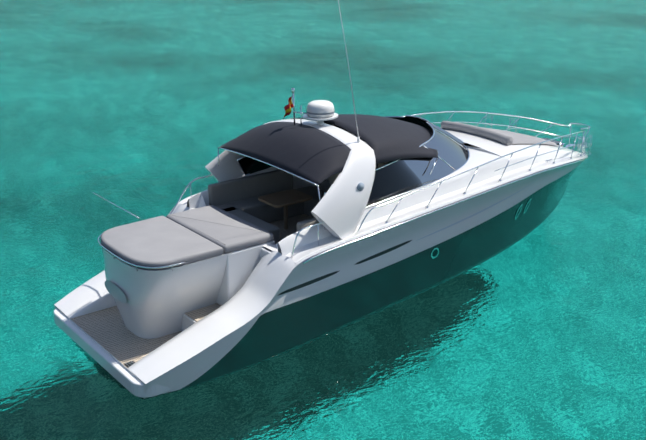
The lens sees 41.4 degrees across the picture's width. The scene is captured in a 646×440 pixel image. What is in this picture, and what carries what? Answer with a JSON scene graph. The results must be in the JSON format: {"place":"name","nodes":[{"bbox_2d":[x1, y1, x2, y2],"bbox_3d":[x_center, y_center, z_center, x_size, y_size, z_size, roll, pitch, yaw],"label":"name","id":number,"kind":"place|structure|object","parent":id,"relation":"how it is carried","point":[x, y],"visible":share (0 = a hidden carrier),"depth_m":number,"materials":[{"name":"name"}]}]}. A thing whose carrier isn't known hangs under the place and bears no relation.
{"place":"outdoors","nodes":[
{"label":"outdoors","id":0,"kind":"place"},
{"bbox_2d":[0,0,645,439],"bbox_3d":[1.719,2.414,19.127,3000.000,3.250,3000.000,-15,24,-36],"label":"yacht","id":1,"kind":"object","parent":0,"point":[142,108],"depth_m":23.17,"materials":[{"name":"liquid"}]},
{"bbox_2d":[54,307,171,397],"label":"swim platform","id":2,"kind":"structure","parent":1,"relation":"on","point":[120,373],"depth_m":13.91,"materials":[{"name":"white plastic"}]},
{"bbox_2d":[70,303,220,373],"bbox_3d":[-2.792,1.623,15.070,2.590,0.376,3.240,-15,24,-36],"label":"swim platform deck","id":3,"kind":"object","parent":2,"relation":"on","point":[111,333],"visible":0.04,"depth_m":14.59,"materials":[{"name":"wood"}]},
{"bbox_2d":[216,240,274,305],"bbox_3d":[-1.853,0.695,15.526,1.000,1.060,2.760,-15,24,-36],"label":"sunpad base","id":4,"kind":"object","parent":3,"relation":"on","point":[241,264],"visible":0.04,"depth_m":14.59,"materials":[{"name":"white plastic"}]},
{"bbox_2d":[102,247,231,338],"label":"stern garage","id":5,"kind":"structure","parent":2,"relation":"on","point":[158,303],"depth_m":14.21,"materials":[{"name":"white plastic"}]},
{"bbox_2d":[104,280,125,302],"bbox_3d":[-3.482,1.201,14.342,0.001,0.260,0.840,-15,24,-36],"label":"pod recess","id":6,"kind":"object","parent":5,"relation":"attached to","point":[115,291],"visible":1,"depth_m":14.34,"materials":[{"name":"grey"}]},
{"bbox_2d":[98,234,186,270],"bbox_3d":[-3.169,0.520,14.362,0.793,0.116,2.148,-15,24,-36],"label":"sun pad rail","id":7,"kind":"object","parent":5,"relation":"attached to","point":[100,244],"visible":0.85,"depth_m":13.71,"materials":[{"name":"silver metal"}]},
{"bbox_2d":[101,205,273,269],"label":"sunpad cushions","id":8,"kind":"object","parent":5,"relation":"on","point":[199,234],"visible":0.96,"depth_m":14.62,"materials":[{"name":"grey fabric"}]},
{"bbox_2d":[182,314,231,332],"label":"walkway steps","id":9,"kind":"structure","parent":2,"relation":"on","point":[187,321],"depth_m":14.56,"materials":[{"name":"white plastic"}]},
{"bbox_2d":[54,157,586,399],"bbox_3d":[1.275,0.355,18.024,12.970,2.850,4.100,-15,24,-36],"label":"hull","id":10,"kind":"object","parent":1,"relation":"on","point":[348,293],"visible":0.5,"depth_m":15.33,"materials":[{"name":"paint"}]},
{"bbox_2d":[54,203,295,383],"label":"stern wings","id":11,"kind":"object","parent":10,"relation":"attached to","point":[251,298],"visible":0.6,"depth_m":14.01},
{"bbox_2d":[270,214,312,240],"bbox_3d":[0.490,0.026,17.250,4.930,0.008,2.900,-15,24,-36],"label":"cockpit sole","id":12,"kind":"object","parent":10,"relation":"in","point":[292,225],"depth_m":17.06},
{"bbox_2d":[258,189,312,228],"bbox_3d":[-0.727,-0.131,16.716,0.900,0.660,0.700,-15,24,-36],"label":"cockpit table","id":13,"kind":"object","parent":12,"relation":"on","point":[285,199],"visible":0.94,"depth_m":16.59,"materials":[{"name":"brown wood"}]},
{"bbox_2d":[277,271,338,295],"bbox_3d":[-1.441,0.543,15.817,1.350,0.109,3.946,-15,24,-36],"label":"hull vent","id":14,"kind":"object","parent":10,"relation":"attached to","point":[309,282],"visible":0.46,"depth_m":14.38,"materials":[{"name":"grey"}]},
{"bbox_2d":[178,127,587,265],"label":"deck","id":15,"kind":"structure","parent":10,"relation":"on","point":[482,150],"depth_m":16.62,"materials":[{"name":"white plastic"}]},
{"bbox_2d":[208,169,325,243],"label":"cockpit seats","id":16,"kind":"object","parent":15,"relation":"on","point":[237,197],"visible":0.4,"depth_m":17.07,"materials":[{"name":"grey leather"}]},
{"bbox_2d":[205,119,375,238],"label":"radar arch","id":17,"kind":"structure","parent":15,"relation":"on","point":[338,209],"depth_m":14.86,"materials":[{"name":"white plastic"}]},
{"bbox_2d":[220,122,350,184],"bbox_3d":[-0.703,-1.366,15.757,1.130,0.592,3.160,-15,24,-36],"label":"bimini","id":18,"kind":"object","parent":17,"relation":"attached to","point":[313,155],"visible":0.88,"depth_m":15.30,"materials":[{"name":"black fabric"}]},
{"bbox_2d":[291,88,306,126],"bbox_3d":[-0.437,-2.119,15.983,0.238,0.701,0.288,11,22,27],"label":"light mast","id":19,"kind":"object","parent":17,"relation":"on","point":[293,92],"visible":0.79,"depth_m":15.90,"materials":[{"name":"silver metal"}]},
{"bbox_2d":[284,97,292,116],"bbox_3d":[-0.635,-2.080,15.900,0.167,0.421,0.161,-15,24,-36],"label":"flag","id":20,"kind":"object","parent":19,"relation":"attached to","point":[288,107],"visible":1,"depth_m":15.90,"materials":[{"name":"multicoloured fabric"}]},
{"bbox_2d":[302,113,337,123],"bbox_3d":[-0.048,-1.887,16.120,0.720,0.170,0.600,-15,24,-36],"label":"radar base","id":21,"kind":"object","parent":17,"relation":"on","point":[318,120],"visible":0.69,"depth_m":15.92,"materials":[{"name":"white plastic"}]},
{"bbox_2d":[306,100,333,117],"bbox_3d":[-0.048,-2.095,16.047,0.530,0.270,0.530,-15,24,-36],"label":"radome","id":22,"kind":"object","parent":21,"relation":"on","point":[320,106],"visible":0.98,"depth_m":15.87,"materials":[{"name":"white plastic"}]},
{"bbox_2d":[306,110,334,114],"bbox_3d":[-0.048,-2.043,16.065,0.534,0.030,0.534,-15,24,-36],"label":"radar dome band","id":23,"kind":"object","parent":22,"relation":"attached to","point":[320,113],"visible":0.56,"depth_m":15.84,"materials":[{"name":"grey plastic"}]},
{"bbox_2d":[338,1,359,142],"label":"whip antenna","id":24,"kind":"object","parent":17,"relation":"on","point":[358,139],"visible":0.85,"depth_m":14.86,"materials":[{"name":"white plastic"}]},
{"bbox_2d":[357,183,363,190],"bbox_3d":[0.651,-0.574,14.814,0.150,0.150,0.025,-15,24,-36],"label":"arch light","id":25,"kind":"object","parent":17,"relation":"attached to","point":[360,186],"visible":0.94,"depth_m":14.80,"materials":[{"name":"silver metal"}]},
{"bbox_2d":[291,114,437,163],"bbox_3d":[0.908,-1.775,16.961,2.673,0.655,3.095,-15,24,-36],"label":"bimini","id":26,"kind":"object","parent":17,"relation":"attached to","point":[386,139],"visible":0.65,"depth_m":16.07,"materials":[{"name":"black fabric"}]},
{"bbox_2d":[93,159,551,257],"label":"handrails","id":27,"kind":"object","parent":15,"relation":"attached to","point":[211,175],"visible":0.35,"depth_m":15.95,"materials":[{"name":"silver metal"}]},
{"bbox_2d":[218,147,437,229],"bbox_3d":[0.404,-1.112,16.774,3.973,0.975,3.461,-15,24,-36],"label":"bimini frame","id":28,"kind":"object","parent":15,"relation":"on","point":[287,171],"visible":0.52,"depth_m":15.39,"materials":[{"name":"silver metal"}]},
{"bbox_2d":[237,115,469,207],"bbox_3d":[1.013,-1.400,17.182,4.724,1.056,3.209,-15,24,-36],"label":"windscreen frame","id":29,"kind":"object","parent":15,"relation":"on","point":[427,141],"visible":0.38,"depth_m":16.87,"materials":[{"name":"metal"}]},
{"bbox_2d":[238,117,468,206],"bbox_3d":[1.012,-1.396,17.183,4.700,1.029,3.185,-15,24,-36],"label":"windscreen","id":30,"kind":"object","parent":29,"relation":"in","point":[398,177],"visible":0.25,"depth_m":16.20,"materials":[{"name":"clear glass"}]},
{"bbox_2d":[327,162,388,183],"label":"helm seats","id":31,"kind":"object","parent":15,"relation":"on","point":[332,179],"visible":0.06,"depth_m":17.76,"materials":[{"name":"grey leather"}]},
{"bbox_2d":[357,111,589,232],"bbox_3d":[2.965,-1.396,18.817,9.095,1.167,3.960,-15,24,-36],"label":"bow rail","id":32,"kind":"object","parent":15,"relation":"on","point":[477,167],"visible":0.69,"depth_m":17.98,"materials":[{"name":"silver metal"}]},
{"bbox_2d":[441,121,512,145],"bbox_3d":[3.384,-1.957,18.968,0.200,0.253,1.980,-15,24,-36],"label":"foredeck bolster","id":33,"kind":"object","parent":15,"relation":"on","point":[484,133],"visible":0.9,"depth_m":18.80,"materials":[{"name":"grey fabric"}]},
{"bbox_2d":[482,127,557,145],"bbox_3d":[4.271,-1.929,19.721,2.000,0.502,1.900,-15,24,-36],"label":"foredeck","id":34,"kind":"object","parent":15,"relation":"on","point":[518,138],"visible":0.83,"depth_m":19.23,"materials":[{"name":"white plastic"}]},
{"bbox_2d":[484,115,591,156],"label":"fender baskets","id":35,"kind":"object","parent":15,"relation":"on","point":[585,142],"visible":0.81,"depth_m":19.87,"materials":[{"name":"silver metal"}]},
{"bbox_2d":[541,138,559,144],"bbox_3d":[5.409,-1.878,20.692,0.500,0.045,0.560,-15,24,-36],"label":"deck hatch","id":36,"kind":"object","parent":15,"relation":"on","point":[556,142],"visible":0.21,"depth_m":20.68,"materials":[{"name":"grey metal"}]},
{"bbox_2d":[558,143,575,148],"bbox_3d":[6.029,-1.855,21.219,0.620,0.217,0.240,-15,24,-36],"label":"anchor","id":37,"kind":"object","parent":15,"relation":"on","point":[563,145],"visible":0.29,"depth_m":21.21,"materials":[{"name":"silver metal"}]},
{"bbox_2d":[354,240,411,264],"bbox_3d":[-0.126,0.058,16.746,1.400,0.159,3.947,-15,24,-36],"label":"hull vent","id":38,"kind":"object","parent":10,"relation":"on","point":[383,252],"visible":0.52,"depth_m":15.28,"materials":[{"name":"grey"}]},
{"bbox_2d":[302,157,588,263],"bbox_3d":[2.370,-0.940,18.481,10.066,0.688,4.152,-15,24,-36],"label":"rub rail","id":39,"kind":"object","parent":10,"relation":"on","point":[438,210],"visible":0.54,"depth_m":15.69,"materials":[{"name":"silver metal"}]},
{"bbox_2d":[416,179,538,240],"bbox_3d":[2.033,-0.765,18.261,4.000,0.476,3.942,-15,24,-36],"label":"hull stripe","id":40,"kind":"object","parent":10,"relation":"attached to","point":[473,214],"visible":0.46,"depth_m":16.61,"materials":[{"name":"silver metal"}]},
{"bbox_2d":[431,199,530,258],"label":"porthole frames","id":41,"kind":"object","parent":10,"relation":"attached to","point":[515,218],"visible":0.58,"depth_m":17.68,"materials":[{"name":"silver metal"}]},
{"bbox_2d":[432,200,530,256],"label":"portholes","id":42,"kind":"object","parent":41,"relation":"in","point":[435,253],"visible":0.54,"depth_m":16.21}
]}

